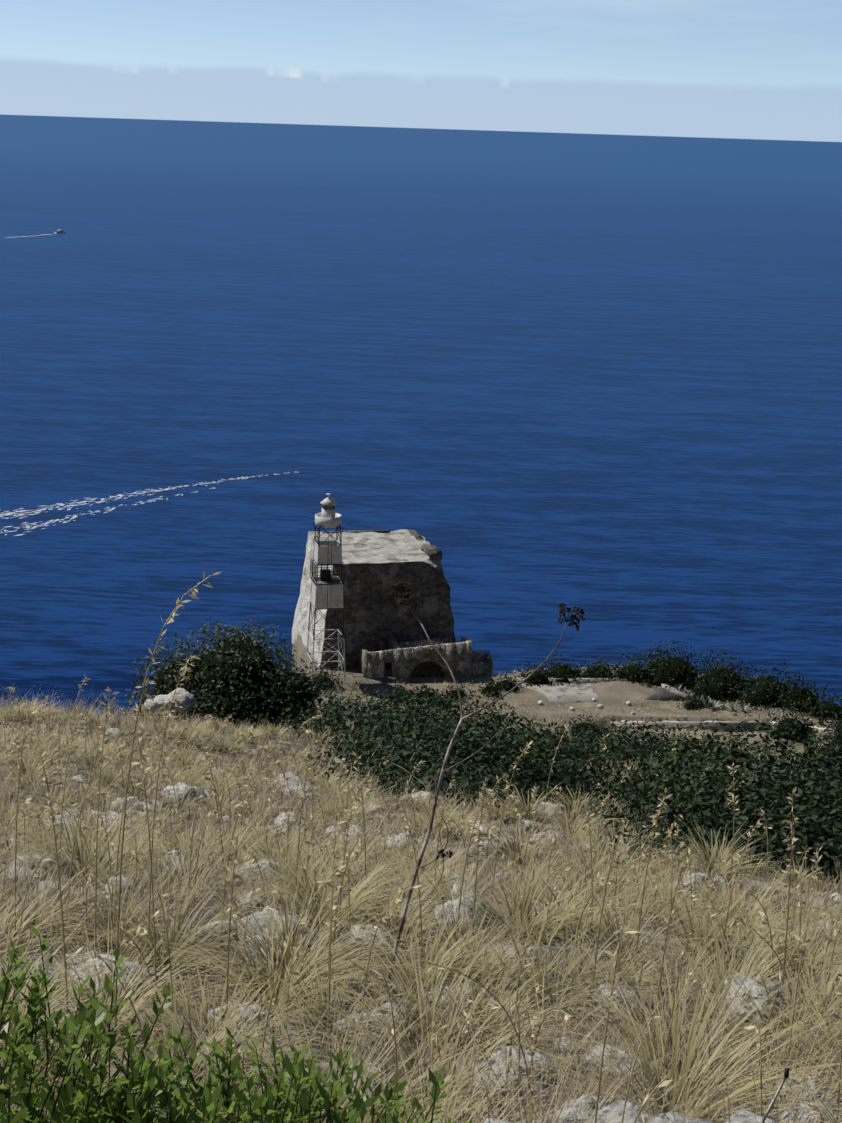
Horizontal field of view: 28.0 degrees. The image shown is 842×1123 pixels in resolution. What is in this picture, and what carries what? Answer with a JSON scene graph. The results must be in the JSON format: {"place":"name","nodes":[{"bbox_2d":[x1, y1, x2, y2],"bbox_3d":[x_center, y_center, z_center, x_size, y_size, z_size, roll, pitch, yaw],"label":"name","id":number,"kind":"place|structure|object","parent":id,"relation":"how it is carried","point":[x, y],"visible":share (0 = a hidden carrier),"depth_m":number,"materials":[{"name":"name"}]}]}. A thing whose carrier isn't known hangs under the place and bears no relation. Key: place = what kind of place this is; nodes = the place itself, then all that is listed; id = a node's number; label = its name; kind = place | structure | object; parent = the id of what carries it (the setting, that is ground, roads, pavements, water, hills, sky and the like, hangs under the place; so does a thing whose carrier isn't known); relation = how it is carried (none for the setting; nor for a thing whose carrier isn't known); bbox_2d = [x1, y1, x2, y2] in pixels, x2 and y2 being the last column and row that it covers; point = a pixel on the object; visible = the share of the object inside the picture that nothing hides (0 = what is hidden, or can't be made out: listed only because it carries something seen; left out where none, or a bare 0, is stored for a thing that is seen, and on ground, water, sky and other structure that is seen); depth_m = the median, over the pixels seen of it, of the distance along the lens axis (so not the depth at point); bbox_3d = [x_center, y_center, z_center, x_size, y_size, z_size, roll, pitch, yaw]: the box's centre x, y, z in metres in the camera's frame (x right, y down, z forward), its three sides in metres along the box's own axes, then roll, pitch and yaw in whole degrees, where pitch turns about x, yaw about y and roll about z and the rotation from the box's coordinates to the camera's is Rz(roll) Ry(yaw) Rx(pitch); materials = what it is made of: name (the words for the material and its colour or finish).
{"place":"outdoors","nodes":[
{"label":"outdoors","id":0,"kind":"place"},
{"bbox_2d":[0,115,841,724],"bbox_3d":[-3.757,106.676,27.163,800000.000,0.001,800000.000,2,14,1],"label":"sea","id":1,"kind":"structure","parent":0,"point":[526,383],"depth_m":747.46,"materials":[{"name":"blue liquid"}]},
{"bbox_2d":[1,488,210,535],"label":"wake foam","id":2,"kind":"object","parent":1,"relation":"on","point":[75,516],"visible":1,"depth_m":473.70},
{"bbox_2d":[0,472,298,518],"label":"wake foam","id":3,"kind":"object","parent":1,"relation":"on","point":[10,513],"visible":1,"depth_m":498.66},
{"bbox_2d":[0,694,841,1122],"bbox_3d":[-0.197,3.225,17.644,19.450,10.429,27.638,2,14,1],"label":"grass","id":4,"kind":"structure","parent":0,"point":[426,1021],"depth_m":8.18,"materials":[{"name":"beige plant"}]},
{"bbox_2d":[0,631,841,1122],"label":"terrain","id":5,"kind":"structure","parent":0,"point":[614,695],"depth_m":13.16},
{"bbox_2d":[0,925,470,1122],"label":"myrtle shrub","id":6,"kind":"object","parent":5,"relation":"on","point":[148,1075],"depth_m":3.23,"materials":[{"name":"green plant"}]},
{"bbox_2d":[0,1009,358,1122],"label":"myrtle leaves","id":7,"kind":"object","parent":6,"relation":"attached to","point":[43,1093],"visible":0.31,"depth_m":3.25,"materials":[{"name":"green plant"}]},
{"bbox_2d":[121,619,351,739],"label":"bush","id":8,"kind":"object","parent":5,"relation":"on","point":[275,698],"depth_m":65.21,"materials":[{"name":"green plant"}]},
{"bbox_2d":[305,493,345,680],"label":"lighthouse","id":9,"kind":"object","parent":5,"relation":"on","point":[324,551],"depth_m":200.37,"materials":[{"name":"white metal"}]},
{"bbox_2d":[308,523,344,678],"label":"lighthouse lattice","id":10,"kind":"object","parent":9,"relation":"attached to","point":[325,576],"visible":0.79,"depth_m":201.00,"materials":[{"name":"grey metal"}]},
{"bbox_2d":[292,529,455,668],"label":"stone tower","id":11,"kind":"structure","parent":5,"relation":"on","point":[377,565],"depth_m":209.26,"materials":[{"name":"grey stone"}]},
{"bbox_2d":[316,529,441,559],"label":"roof parapet","id":12,"kind":"structure","parent":11,"relation":"on","point":[433,552],"depth_m":214.37,"materials":[{"name":"stone"}]},
{"bbox_2d":[0,683,803,792],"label":"grass","id":13,"kind":"structure","parent":5,"relation":"on","point":[150,724],"depth_m":41.44,"materials":[{"name":"beige plant"}]},
{"bbox_2d":[0,687,841,1122],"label":"limestone rocks","id":14,"kind":"object","parent":5,"relation":"on","point":[606,1113],"visible":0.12,"depth_m":8.73,"materials":[{"name":"grey stone"}]},
{"bbox_2d":[0,576,841,1122],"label":"grass stalks","id":15,"kind":"object","parent":5,"relation":"on","point":[330,962],"depth_m":8.70,"materials":[{"name":"beige plant"}]},
{"bbox_2d":[0,571,841,1122],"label":"grass seed heads","id":16,"kind":"object","parent":15,"relation":"attached to","point":[138,931],"depth_m":9.36,"materials":[{"name":"beige plant"}]},
{"bbox_2d":[359,634,492,677],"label":"ruined building","id":17,"kind":"structure","parent":5,"relation":"on","point":[406,658],"depth_m":205.96,"materials":[{"name":"stone"}]},
{"bbox_2d":[412,661,443,677],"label":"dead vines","id":18,"kind":"object","parent":5,"relation":"on","point":[427,672],"visible":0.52,"depth_m":206.01,"materials":[{"name":"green plant"}]},
{"bbox_2d":[281,679,841,886],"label":"shrubs","id":19,"kind":"object","parent":5,"relation":"on","point":[672,780],"visible":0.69,"depth_m":27.43,"materials":[{"name":"green plant"}]},
{"bbox_2d":[306,664,840,772],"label":"plateau grass","id":20,"kind":"structure","parent":5,"relation":"on","point":[637,709],"depth_m":197.06,"materials":[{"name":"plant"}]},
{"bbox_2d":[306,640,841,770],"bbox_3d":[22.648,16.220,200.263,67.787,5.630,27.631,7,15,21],"label":"shrubs","id":21,"kind":"object","parent":5,"relation":"on","point":[661,673],"visible":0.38,"depth_m":201.62,"materials":[{"name":"green plant"}]},
{"bbox_2d":[383,598,785,1122],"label":"dry ferula stalks","id":22,"kind":"object","parent":5,"relation":"on","point":[407,904],"visible":0.94,"depth_m":8.56,"materials":[{"name":"brown plant"}]},
{"bbox_2d":[390,581,788,1077],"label":"dry ferula umbels","id":23,"kind":"object","parent":22,"relation":"on","point":[400,586],"visible":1,"depth_m":8.57,"materials":[{"name":"brown plant"}]},
{"bbox_2d":[514,677,687,699],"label":"terrace kerb","id":24,"kind":"structure","parent":5,"relation":"on","point":[671,689],"depth_m":206.21,"materials":[{"name":"stone"}]},
{"bbox_2d":[516,682,685,701],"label":"terrace slab","id":25,"kind":"structure","parent":5,"relation":"on","point":[577,692],"depth_m":202.60,"materials":[{"name":"grey concrete"}]},
{"bbox_2d":[538,698,811,723],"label":"terrace blocks","id":26,"kind":"structure","parent":5,"relation":"on","point":[627,704],"depth_m":197.18,"materials":[{"name":"white stone"}]},
{"bbox_2d":[516,665,841,711],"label":"agave plants","id":27,"kind":"object","parent":5,"relation":"on","point":[715,704],"visible":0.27,"depth_m":199.27,"materials":[{"name":"green plant"}]},
{"bbox_2d":[611,723,833,735],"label":"retaining wall","id":28,"kind":"structure","parent":5,"relation":"on","point":[711,726],"depth_m":193.97,"materials":[{"name":"stone"}]},
{"bbox_2d":[611,720,833,730],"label":"low wall","id":29,"kind":"structure","parent":28,"relation":"on","point":[748,722],"depth_m":193.91,"materials":[{"name":"grey stone"}]},
{"bbox_2d":[0,0,841,141],"label":"sky","id":30,"kind":"structure","parent":0,"point":[725,69],"materials":[{"name":"blue"}]}
]}

